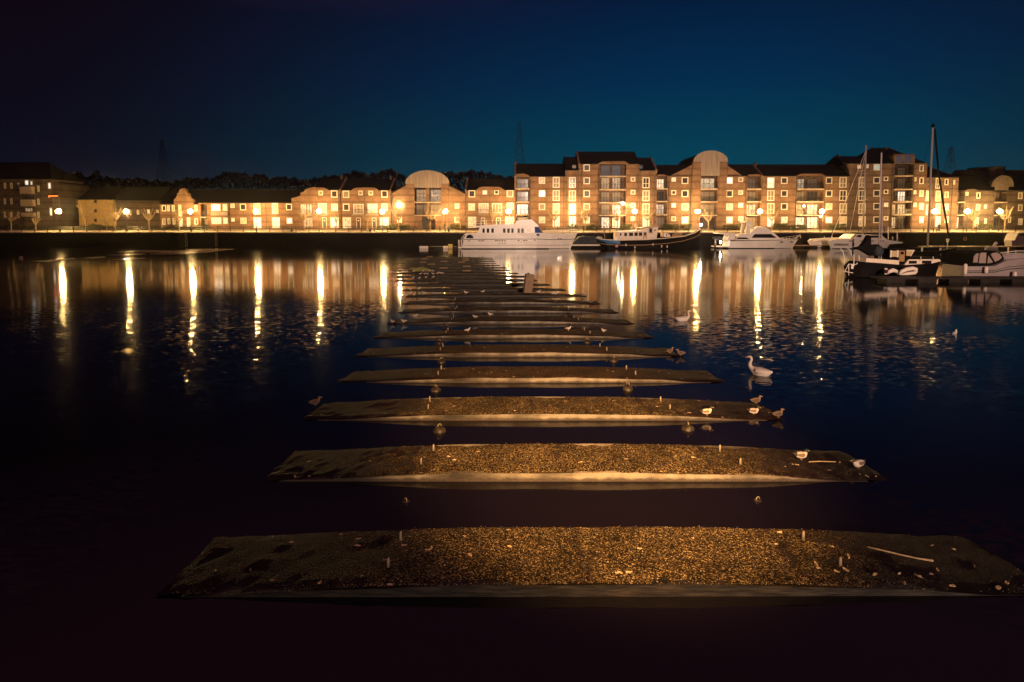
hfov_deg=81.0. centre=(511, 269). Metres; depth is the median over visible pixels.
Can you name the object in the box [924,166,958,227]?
apartments
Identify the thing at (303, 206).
window
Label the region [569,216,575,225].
window
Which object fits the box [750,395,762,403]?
mallard hen
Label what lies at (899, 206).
window
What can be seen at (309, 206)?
window
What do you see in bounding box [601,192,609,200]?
window
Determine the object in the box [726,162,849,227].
long apartments
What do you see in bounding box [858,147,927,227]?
hipped apartments
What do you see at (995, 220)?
window
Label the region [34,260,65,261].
wet slab
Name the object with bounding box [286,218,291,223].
window
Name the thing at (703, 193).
window
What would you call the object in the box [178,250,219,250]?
wet slab
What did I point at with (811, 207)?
window
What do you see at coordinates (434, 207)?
window
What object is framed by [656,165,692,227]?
balcony apartments
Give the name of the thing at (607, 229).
ground
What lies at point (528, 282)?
timber post
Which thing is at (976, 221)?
window
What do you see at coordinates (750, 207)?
window
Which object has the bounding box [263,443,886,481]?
sunken pontoon
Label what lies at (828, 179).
window
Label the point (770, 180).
window
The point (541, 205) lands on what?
window
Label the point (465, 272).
sunken pontoon
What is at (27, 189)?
brick flats
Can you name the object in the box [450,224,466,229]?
hedge
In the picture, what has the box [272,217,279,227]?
window
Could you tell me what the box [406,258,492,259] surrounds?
sunken pontoon
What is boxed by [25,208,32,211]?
window
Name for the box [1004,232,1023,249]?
moored cruiser
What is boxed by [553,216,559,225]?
window
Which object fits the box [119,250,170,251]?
wet slab
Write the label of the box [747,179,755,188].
window
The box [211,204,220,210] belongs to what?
window
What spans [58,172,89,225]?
corner house
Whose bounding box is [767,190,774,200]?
window
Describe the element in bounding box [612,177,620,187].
window
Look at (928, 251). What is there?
sailing yacht
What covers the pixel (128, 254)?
wet slab
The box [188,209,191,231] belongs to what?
street lamp
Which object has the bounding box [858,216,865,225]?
window
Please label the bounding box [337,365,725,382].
sunken pontoon
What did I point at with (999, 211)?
street lamp
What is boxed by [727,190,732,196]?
window
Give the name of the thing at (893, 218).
window
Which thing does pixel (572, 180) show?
window
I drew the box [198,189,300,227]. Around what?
brick terrace
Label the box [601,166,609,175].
window
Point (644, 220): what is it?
window
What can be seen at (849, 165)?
corner apartments
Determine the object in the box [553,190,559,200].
window
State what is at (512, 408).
sunken pontoon
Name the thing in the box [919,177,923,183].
window
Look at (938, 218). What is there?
window
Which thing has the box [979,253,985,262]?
canopy window
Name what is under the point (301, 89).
sky
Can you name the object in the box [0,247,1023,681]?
water
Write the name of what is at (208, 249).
wet slab
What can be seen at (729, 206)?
window
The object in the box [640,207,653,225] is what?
bare tree
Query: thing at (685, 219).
window
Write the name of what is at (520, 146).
lattice pylon
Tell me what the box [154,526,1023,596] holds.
sunken pontoon
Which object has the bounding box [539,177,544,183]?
window
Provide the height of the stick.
0.071 m
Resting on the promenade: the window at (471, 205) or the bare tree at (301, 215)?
the bare tree at (301, 215)
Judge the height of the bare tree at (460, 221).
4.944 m
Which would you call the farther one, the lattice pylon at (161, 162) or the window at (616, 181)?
the lattice pylon at (161, 162)
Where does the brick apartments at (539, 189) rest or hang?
on the ground
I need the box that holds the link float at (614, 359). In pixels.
[609,357,617,361]
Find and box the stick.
[868,546,933,561]
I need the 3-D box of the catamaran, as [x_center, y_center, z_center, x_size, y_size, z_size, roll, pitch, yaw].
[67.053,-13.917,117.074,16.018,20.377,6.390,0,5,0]
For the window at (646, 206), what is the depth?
129.38 m
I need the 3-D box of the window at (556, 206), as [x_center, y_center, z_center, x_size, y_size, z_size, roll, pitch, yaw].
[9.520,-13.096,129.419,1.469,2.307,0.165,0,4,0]
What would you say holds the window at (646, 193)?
in the end apartments at (647, 181)
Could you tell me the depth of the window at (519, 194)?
130.52 m
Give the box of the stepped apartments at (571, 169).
[563,157,578,227]
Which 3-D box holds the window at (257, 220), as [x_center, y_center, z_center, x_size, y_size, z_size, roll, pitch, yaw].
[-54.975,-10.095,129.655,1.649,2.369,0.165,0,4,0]
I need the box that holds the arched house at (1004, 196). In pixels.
[980,175,1015,227]
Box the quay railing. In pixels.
[0,226,1023,231]
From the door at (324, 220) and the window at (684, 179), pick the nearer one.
the window at (684, 179)
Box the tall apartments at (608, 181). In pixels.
[575,151,638,227]
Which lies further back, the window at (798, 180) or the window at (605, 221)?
the window at (605, 221)
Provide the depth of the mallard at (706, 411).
15.53 m
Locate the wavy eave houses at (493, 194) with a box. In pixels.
[465,178,514,227]
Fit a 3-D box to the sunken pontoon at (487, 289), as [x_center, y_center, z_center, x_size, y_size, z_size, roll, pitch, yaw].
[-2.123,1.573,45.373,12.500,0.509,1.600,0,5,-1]
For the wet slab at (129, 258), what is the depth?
83.50 m
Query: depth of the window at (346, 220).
129.60 m
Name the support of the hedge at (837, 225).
on the promenade
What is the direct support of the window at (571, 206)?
in the stepped apartments at (571, 169)
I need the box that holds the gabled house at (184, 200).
[160,188,209,227]
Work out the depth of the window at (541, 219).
129.57 m
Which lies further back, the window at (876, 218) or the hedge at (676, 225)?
the window at (876, 218)
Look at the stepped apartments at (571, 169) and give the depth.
129.23 m
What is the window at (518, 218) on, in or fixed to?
in the brick apartments at (539, 189)
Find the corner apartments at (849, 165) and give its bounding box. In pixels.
[826,154,870,227]
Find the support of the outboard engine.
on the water
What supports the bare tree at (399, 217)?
on the promenade
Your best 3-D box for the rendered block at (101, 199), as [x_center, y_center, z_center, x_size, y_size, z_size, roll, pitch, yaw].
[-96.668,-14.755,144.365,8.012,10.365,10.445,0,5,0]
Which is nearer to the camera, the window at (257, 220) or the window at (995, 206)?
the window at (257, 220)
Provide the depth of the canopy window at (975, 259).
54.30 m
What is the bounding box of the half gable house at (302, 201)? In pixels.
[291,187,315,227]
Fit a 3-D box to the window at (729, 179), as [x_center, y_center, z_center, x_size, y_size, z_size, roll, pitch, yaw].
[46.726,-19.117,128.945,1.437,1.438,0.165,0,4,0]
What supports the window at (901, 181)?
in the hipped apartments at (901, 176)
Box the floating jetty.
[870,276,1023,282]
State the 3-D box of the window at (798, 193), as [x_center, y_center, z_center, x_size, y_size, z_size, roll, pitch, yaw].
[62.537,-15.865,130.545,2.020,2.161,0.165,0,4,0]
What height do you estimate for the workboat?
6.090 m
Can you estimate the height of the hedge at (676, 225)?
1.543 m
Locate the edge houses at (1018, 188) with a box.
[1006,175,1023,227]
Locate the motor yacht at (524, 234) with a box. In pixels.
[458,215,576,248]
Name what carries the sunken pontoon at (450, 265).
on the water
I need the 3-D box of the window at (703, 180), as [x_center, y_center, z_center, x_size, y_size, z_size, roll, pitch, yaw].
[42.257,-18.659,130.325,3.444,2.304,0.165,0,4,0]
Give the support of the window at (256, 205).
in the brick terrace at (229, 207)
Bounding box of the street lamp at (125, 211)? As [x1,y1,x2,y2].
[124,209,127,231]
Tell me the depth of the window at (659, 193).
130.52 m
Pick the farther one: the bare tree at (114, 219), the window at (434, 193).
the window at (434, 193)
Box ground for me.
[207,229,1023,229]
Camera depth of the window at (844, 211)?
129.38 m
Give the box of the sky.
[0,0,1023,190]
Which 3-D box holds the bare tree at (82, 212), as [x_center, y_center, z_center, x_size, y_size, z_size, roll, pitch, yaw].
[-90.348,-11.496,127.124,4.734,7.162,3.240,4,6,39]
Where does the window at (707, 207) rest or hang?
in the round gable apartments at (709, 182)
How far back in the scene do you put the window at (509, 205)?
129.35 m
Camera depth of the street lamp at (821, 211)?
124.72 m
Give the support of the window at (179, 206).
in the gabled house at (184, 200)
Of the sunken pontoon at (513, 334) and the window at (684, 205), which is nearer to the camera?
the sunken pontoon at (513, 334)
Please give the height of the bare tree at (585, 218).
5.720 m
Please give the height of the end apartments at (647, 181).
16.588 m
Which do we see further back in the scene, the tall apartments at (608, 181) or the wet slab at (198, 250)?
the tall apartments at (608, 181)
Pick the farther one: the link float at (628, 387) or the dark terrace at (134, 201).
the dark terrace at (134, 201)
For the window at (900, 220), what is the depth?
130.97 m
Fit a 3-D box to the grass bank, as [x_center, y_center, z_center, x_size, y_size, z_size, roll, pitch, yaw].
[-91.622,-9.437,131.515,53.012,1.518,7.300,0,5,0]
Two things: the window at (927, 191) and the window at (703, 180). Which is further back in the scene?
the window at (703, 180)
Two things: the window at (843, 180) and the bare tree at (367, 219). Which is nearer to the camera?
the bare tree at (367, 219)
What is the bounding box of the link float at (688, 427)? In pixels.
[681,422,694,431]
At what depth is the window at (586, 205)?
129.36 m
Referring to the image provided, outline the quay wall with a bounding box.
[0,232,1007,246]
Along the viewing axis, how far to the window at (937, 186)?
128.99 m
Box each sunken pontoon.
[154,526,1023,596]
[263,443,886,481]
[302,396,783,420]
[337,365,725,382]
[354,344,681,356]
[373,327,653,338]
[387,315,634,323]
[393,269,510,270]
[393,274,524,277]
[394,271,517,273]
[394,278,536,281]
[396,264,499,265]
[396,266,504,268]
[397,261,495,263]
[397,282,549,285]
[398,306,618,312]
[401,260,494,261]
[402,287,566,290]
[402,297,599,304]
[405,257,482,258]
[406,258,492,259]
[406,292,586,296]
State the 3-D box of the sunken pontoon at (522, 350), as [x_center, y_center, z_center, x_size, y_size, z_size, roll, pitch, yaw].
[0.242,3.284,23.540,12.500,0.640,1.600,0,5,0]
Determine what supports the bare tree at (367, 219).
on the promenade
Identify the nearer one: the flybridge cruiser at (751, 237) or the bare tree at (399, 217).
the flybridge cruiser at (751, 237)
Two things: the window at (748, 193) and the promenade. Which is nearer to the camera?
the promenade
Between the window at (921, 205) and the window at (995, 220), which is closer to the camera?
the window at (921, 205)
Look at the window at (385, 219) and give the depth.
129.60 m
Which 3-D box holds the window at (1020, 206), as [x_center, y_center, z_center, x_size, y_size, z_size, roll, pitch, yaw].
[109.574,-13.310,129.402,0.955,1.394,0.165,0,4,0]
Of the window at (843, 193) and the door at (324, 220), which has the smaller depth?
the window at (843, 193)
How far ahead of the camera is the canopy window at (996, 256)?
54.29 m
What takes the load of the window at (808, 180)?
in the long apartments at (801, 194)
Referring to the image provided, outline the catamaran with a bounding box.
[807,145,902,248]
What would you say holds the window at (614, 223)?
in the tall apartments at (608, 181)
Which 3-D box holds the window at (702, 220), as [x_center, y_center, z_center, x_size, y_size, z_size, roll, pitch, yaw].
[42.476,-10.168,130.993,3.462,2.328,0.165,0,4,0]
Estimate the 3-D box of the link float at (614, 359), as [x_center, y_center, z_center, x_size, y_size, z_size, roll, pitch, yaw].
[3.743,3.365,22.102,0.330,0.365,0.326,2,5,22]
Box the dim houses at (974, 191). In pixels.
[954,167,1002,227]
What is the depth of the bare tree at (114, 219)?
126.28 m
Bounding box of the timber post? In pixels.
[523,273,533,292]
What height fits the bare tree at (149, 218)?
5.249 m
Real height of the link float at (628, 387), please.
0.438 m
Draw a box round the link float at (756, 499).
[754,496,761,501]
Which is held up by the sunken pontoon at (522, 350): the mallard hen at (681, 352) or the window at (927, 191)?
the mallard hen at (681, 352)
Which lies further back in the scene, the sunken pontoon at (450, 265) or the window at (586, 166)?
the window at (586, 166)
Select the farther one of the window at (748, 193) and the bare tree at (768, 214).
the window at (748, 193)
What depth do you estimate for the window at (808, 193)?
130.52 m
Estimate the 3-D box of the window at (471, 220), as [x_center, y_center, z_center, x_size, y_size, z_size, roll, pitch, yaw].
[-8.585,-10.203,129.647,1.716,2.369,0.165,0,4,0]
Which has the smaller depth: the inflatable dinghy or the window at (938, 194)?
the inflatable dinghy
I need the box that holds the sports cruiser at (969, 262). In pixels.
[941,249,1023,275]
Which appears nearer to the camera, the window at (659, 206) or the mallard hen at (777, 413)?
the mallard hen at (777, 413)
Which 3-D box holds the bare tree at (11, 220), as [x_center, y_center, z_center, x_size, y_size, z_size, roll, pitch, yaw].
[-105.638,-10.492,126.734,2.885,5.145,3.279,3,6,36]
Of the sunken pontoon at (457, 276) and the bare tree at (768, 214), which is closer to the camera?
the sunken pontoon at (457, 276)
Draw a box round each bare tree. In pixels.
[2,210,20,230]
[31,215,40,230]
[75,198,95,230]
[99,215,110,230]
[106,209,120,230]
[141,209,155,230]
[171,210,182,230]
[298,208,310,230]
[330,211,342,230]
[359,209,372,230]
[391,206,404,230]
[424,208,438,230]
[456,211,465,230]
[486,205,497,220]
[547,207,559,230]
[580,207,593,230]
[608,209,620,230]
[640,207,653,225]
[674,212,683,230]
[701,209,713,230]
[765,207,779,230]
[962,207,981,230]
[995,206,1013,230]
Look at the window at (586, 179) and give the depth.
128.91 m
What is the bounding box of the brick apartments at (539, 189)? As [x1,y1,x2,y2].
[514,162,564,227]
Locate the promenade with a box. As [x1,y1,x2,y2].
[0,230,1023,231]
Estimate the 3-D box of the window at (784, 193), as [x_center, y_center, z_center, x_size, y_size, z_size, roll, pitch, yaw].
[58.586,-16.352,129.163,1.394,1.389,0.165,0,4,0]
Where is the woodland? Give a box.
[72,168,512,192]
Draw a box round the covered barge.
[571,236,600,247]
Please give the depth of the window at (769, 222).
129.60 m
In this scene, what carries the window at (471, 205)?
in the wavy eave houses at (493, 194)
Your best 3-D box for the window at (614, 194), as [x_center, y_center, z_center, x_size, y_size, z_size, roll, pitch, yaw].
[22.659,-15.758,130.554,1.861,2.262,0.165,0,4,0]
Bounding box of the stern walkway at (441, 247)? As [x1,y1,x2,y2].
[418,246,460,248]
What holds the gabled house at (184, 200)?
on the ground
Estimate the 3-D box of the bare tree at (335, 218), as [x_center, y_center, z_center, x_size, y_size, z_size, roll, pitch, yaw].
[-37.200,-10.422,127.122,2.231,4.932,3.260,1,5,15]
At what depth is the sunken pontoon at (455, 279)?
52.14 m
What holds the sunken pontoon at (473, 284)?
on the water
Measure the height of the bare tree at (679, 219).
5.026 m
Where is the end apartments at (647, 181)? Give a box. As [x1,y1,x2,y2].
[637,157,656,225]
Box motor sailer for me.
[840,153,941,277]
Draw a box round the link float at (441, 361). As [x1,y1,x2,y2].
[437,357,445,363]
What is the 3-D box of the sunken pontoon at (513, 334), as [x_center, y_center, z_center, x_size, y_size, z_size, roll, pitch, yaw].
[0.060,3.006,27.180,12.500,0.640,1.600,0,5,0]
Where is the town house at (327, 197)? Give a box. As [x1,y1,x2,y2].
[315,176,346,227]
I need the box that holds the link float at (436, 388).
[430,384,440,391]
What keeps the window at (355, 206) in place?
in the paired town houses at (368, 195)
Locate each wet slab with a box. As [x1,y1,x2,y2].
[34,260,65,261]
[112,253,142,254]
[116,257,141,259]
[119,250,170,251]
[152,252,192,253]
[166,251,211,251]
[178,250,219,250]
[188,249,228,249]
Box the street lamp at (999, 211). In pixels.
[997,209,1001,231]
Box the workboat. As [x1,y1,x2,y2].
[596,220,700,248]
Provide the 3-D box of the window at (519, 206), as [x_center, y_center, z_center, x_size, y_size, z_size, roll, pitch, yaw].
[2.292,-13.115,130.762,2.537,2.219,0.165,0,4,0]
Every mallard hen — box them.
[308,396,321,404]
[676,349,685,354]
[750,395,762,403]
[772,408,784,417]
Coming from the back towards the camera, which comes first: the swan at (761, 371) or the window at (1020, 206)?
the window at (1020, 206)
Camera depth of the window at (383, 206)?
129.38 m
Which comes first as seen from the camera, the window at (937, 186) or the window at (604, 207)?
the window at (937, 186)
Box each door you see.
[322,217,326,227]
[356,218,360,227]
[372,218,375,227]
[496,218,500,223]
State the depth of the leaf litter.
8.66 m
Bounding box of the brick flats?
[0,162,82,227]
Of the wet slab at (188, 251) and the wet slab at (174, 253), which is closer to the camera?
the wet slab at (174, 253)
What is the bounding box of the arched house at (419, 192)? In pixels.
[391,170,464,227]
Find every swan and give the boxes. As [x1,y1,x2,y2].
[676,310,691,320]
[745,355,772,376]
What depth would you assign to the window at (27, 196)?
135.19 m
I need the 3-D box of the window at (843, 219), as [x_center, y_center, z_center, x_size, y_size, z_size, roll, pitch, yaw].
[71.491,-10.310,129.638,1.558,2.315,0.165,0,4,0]
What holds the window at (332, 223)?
in the town house at (327, 197)
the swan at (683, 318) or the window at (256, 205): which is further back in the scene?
the window at (256, 205)
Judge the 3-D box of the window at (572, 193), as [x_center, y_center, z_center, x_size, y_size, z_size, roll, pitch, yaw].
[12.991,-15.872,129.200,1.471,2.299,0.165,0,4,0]
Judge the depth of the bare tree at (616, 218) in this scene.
126.79 m
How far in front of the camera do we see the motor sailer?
55.15 m
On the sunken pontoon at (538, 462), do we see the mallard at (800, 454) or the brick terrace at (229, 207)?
the mallard at (800, 454)
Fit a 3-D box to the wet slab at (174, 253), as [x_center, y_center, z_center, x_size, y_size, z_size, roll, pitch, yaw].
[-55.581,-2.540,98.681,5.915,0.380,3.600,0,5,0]
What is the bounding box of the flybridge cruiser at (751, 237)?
[711,221,800,248]
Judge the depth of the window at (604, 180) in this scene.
130.30 m
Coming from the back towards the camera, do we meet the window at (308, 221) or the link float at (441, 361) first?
the window at (308, 221)
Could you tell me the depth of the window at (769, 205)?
129.38 m
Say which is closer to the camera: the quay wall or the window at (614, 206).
the quay wall
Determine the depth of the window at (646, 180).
128.97 m
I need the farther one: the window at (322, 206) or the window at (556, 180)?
the window at (322, 206)
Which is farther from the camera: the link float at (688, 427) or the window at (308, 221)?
the window at (308, 221)
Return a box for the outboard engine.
[984,242,1000,252]
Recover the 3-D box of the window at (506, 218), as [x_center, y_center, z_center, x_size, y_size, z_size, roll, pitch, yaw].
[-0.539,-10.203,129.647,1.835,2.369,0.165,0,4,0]
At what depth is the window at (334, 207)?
129.38 m
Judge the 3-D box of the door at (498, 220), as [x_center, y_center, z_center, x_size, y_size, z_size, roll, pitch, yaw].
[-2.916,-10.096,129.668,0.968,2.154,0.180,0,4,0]
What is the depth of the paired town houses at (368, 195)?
129.43 m
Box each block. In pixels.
[78,186,126,225]
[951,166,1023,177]
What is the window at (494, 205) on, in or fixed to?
in the wavy eave houses at (493, 194)
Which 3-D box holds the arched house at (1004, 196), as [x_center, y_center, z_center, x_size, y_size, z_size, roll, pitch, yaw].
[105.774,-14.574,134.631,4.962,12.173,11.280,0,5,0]
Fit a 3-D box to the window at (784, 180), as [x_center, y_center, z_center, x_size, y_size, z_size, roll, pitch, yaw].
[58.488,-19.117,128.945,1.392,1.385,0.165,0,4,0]
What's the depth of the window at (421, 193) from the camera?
130.52 m
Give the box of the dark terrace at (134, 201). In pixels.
[115,186,171,227]
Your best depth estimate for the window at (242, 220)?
129.60 m
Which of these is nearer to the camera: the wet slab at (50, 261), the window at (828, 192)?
the wet slab at (50, 261)
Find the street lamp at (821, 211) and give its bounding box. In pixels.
[820,209,823,231]
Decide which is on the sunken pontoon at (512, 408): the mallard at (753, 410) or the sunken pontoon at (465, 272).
the mallard at (753, 410)
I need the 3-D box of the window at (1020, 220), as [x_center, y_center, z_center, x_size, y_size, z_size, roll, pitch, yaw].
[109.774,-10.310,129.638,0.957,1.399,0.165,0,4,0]
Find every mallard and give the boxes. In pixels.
[699,406,713,415]
[747,406,760,414]
[793,449,809,458]
[851,458,865,468]
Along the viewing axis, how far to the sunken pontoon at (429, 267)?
66.80 m
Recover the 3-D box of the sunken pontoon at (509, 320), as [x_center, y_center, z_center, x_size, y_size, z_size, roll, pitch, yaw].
[-0.049,2.719,30.818,12.500,0.640,1.600,0,5,0]
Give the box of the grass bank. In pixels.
[0,223,208,229]
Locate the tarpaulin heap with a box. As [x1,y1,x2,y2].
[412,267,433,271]
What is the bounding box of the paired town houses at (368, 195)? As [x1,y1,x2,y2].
[341,176,398,227]
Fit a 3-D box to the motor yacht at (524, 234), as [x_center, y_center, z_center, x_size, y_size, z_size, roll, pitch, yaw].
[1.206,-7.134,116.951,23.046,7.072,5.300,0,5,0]
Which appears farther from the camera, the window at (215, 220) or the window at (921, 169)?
the window at (215, 220)
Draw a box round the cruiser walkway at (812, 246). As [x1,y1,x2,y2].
[794,245,829,247]
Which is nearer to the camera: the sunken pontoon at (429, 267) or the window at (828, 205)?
the sunken pontoon at (429, 267)
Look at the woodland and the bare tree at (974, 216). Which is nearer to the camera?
the bare tree at (974, 216)
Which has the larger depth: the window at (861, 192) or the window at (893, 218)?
the window at (893, 218)
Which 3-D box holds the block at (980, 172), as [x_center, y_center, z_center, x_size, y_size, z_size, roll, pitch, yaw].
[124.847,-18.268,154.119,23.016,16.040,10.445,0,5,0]
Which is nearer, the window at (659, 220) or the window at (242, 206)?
the window at (242, 206)
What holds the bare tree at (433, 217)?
on the promenade
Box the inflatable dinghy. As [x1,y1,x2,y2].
[887,266,917,274]
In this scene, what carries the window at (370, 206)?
in the paired town houses at (368, 195)
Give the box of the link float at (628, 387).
[622,382,632,390]
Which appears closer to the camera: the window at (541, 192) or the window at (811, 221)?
the window at (541, 192)
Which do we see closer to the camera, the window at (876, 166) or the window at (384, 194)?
the window at (876, 166)
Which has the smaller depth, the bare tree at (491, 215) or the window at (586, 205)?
the bare tree at (491, 215)
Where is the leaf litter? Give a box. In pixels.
[202,460,1008,588]
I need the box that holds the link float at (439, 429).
[433,423,445,433]
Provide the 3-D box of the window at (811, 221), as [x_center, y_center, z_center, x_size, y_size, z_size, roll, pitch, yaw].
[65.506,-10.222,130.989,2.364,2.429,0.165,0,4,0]
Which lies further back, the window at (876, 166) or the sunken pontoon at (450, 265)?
the window at (876, 166)
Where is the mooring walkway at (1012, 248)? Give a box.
[918,246,1023,251]
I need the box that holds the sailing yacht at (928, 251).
[901,122,955,257]
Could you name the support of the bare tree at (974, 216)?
on the promenade
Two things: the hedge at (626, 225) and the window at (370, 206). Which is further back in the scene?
the window at (370, 206)
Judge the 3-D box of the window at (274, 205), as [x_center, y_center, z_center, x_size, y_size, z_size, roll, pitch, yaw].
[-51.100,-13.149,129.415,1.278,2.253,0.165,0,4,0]
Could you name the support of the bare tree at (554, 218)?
on the promenade
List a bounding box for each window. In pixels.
[25,194,33,198]
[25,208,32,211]
[178,205,181,215]
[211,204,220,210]
[212,217,220,223]
[223,218,227,223]
[240,204,245,209]
[240,218,246,223]
[253,203,259,214]
[253,217,260,227]
[272,203,277,213]
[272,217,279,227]
[286,204,291,209]
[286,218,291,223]
[301,204,305,213]
[303,217,312,227]
[307,204,311,213]
[318,203,326,212]
[330,217,338,227]
[331,190,336,197]
[331,204,337,210]
[343,191,348,197]
[343,204,348,210]
[343,217,350,227]
[353,204,363,213]
[367,204,376,212]
[380,217,388,225]
[381,191,387,197]
[381,204,387,210]
[416,189,425,201]
[416,204,425,214]
[430,189,440,201]
[430,204,440,214]
[468,203,474,209]
[468,217,475,227]
[469,190,474,196]
[478,203,487,212]
[492,203,501,212]
[505,217,513,223]
[507,190,512,196]
[507,203,512,209]
[517,179,527,187]
[517,192,527,201]
[517,204,527,213]
[517,217,527,220]
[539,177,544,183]
[539,190,544,196]
[539,203,544,209]
[539,217,544,222]
[553,177,559,187]
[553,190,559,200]
[553,203,559,213]
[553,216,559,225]
[569,177,575,187]
[569,190,575,200]
[569,204,575,213]
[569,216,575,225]
[584,164,589,170]
[584,177,589,183]
[584,190,589,196]
[584,203,589,209]
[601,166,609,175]
[601,177,609,187]
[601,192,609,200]
[601,204,609,214]
[601,217,609,227]
[612,166,620,175]
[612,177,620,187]
[612,192,620,200]
[612,204,620,214]
[612,217,620,227]
[642,177,649,187]
[642,190,649,200]
[642,203,649,213]
[642,216,649,225]
[656,204,663,213]
[656,217,663,227]
[657,179,663,187]
[657,191,663,199]
[682,177,687,183]
[682,190,687,196]
[682,203,687,209]
[682,217,687,222]
[700,191,714,200]
[700,204,714,214]
[700,218,714,227]
[701,178,714,188]
[726,203,732,209]
[726,217,732,222]
[727,177,732,183]
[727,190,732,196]
[746,204,755,214]
[746,217,755,225]
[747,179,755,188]
[747,192,755,200]
[767,177,774,187]
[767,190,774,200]
[767,203,774,213]
[767,216,774,225]
[781,177,787,183]
[781,190,787,196]
[781,203,787,209]
[781,217,787,222]
[796,204,803,214]
[796,217,803,227]
[797,179,803,188]
[797,192,803,200]
[806,179,817,188]
[806,192,817,200]
[806,204,817,214]
[806,217,817,227]
[826,177,831,183]
[826,190,831,196]
[826,203,831,209]
[826,217,831,222]
[839,177,846,187]
[839,190,846,200]
[839,203,846,213]
[839,216,846,225]
[858,177,863,187]
[858,190,865,200]
[858,203,865,213]
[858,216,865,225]
[873,164,879,169]
[873,177,879,183]
[873,190,879,196]
[873,203,878,209]
[873,216,878,222]
[892,217,895,227]
[897,167,904,174]
[897,178,905,188]
[897,191,905,200]
[897,204,905,213]
[897,217,905,227]
[919,165,923,171]
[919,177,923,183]
[919,190,923,196]
[919,203,923,209]
[919,216,923,222]
[926,190,928,200]
[935,178,939,188]
[935,191,940,200]
[935,203,940,213]
[935,216,940,225]
[973,253,978,262]
[974,217,978,225]
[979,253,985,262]
[991,253,1001,261]
[993,218,999,227]
[994,205,999,214]
[995,192,999,201]
[1018,192,1022,198]
[1018,204,1022,210]
[1018,218,1022,224]
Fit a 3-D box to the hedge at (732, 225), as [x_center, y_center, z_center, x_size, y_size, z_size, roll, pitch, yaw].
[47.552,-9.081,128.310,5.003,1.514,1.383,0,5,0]
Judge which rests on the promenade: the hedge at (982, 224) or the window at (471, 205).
the hedge at (982, 224)
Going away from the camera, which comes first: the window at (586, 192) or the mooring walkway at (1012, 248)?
the mooring walkway at (1012, 248)
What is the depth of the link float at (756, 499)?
11.02 m
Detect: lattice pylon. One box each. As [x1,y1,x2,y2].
[155,140,172,185]
[513,123,523,177]
[943,147,956,173]
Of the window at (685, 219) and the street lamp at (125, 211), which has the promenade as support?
the street lamp at (125, 211)
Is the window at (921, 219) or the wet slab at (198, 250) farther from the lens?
the window at (921, 219)
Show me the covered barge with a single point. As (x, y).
(585, 242)
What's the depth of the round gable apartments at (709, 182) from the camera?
129.07 m
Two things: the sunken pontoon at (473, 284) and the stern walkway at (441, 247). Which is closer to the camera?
the sunken pontoon at (473, 284)
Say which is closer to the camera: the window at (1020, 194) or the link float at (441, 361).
the link float at (441, 361)
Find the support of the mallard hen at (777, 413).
on the sunken pontoon at (512, 408)
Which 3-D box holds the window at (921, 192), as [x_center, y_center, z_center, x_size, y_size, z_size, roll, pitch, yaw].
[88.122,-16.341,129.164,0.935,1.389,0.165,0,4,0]
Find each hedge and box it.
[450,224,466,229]
[621,224,631,229]
[662,224,691,229]
[722,224,744,229]
[772,223,787,229]
[788,224,806,229]
[827,224,846,229]
[976,223,993,229]
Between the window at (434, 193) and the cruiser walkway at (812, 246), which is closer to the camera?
the cruiser walkway at (812, 246)
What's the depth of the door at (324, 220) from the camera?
129.60 m
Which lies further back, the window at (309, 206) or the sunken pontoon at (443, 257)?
the window at (309, 206)
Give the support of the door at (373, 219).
in the paired town houses at (368, 195)
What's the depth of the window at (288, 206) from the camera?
129.35 m
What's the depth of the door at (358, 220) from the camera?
129.63 m
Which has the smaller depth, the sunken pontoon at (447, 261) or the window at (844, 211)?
the sunken pontoon at (447, 261)
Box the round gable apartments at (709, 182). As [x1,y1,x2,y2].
[678,150,727,227]
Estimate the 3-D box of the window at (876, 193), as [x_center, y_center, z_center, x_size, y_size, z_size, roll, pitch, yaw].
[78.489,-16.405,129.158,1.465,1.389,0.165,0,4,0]
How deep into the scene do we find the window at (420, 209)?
130.75 m
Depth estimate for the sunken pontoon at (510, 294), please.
41.21 m
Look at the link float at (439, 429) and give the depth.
14.58 m
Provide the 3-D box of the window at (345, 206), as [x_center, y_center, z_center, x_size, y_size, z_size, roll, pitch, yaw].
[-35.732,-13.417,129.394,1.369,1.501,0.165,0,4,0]
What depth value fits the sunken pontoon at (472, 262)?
73.93 m
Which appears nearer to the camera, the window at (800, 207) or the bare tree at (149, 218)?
the bare tree at (149, 218)
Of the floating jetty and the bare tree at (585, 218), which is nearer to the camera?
the floating jetty
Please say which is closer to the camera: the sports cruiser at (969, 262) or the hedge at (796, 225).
the sports cruiser at (969, 262)
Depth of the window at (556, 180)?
128.94 m
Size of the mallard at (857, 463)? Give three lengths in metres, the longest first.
0.401 x 0.247 x 0.177 m
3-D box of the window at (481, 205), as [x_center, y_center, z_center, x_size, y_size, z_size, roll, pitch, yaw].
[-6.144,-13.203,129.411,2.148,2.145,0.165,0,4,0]
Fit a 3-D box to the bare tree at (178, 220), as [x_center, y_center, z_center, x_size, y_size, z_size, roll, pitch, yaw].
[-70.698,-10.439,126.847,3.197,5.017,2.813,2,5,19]
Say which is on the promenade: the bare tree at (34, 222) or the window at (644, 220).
the bare tree at (34, 222)
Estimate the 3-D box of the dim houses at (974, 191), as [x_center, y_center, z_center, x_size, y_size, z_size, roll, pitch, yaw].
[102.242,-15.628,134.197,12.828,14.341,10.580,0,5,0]

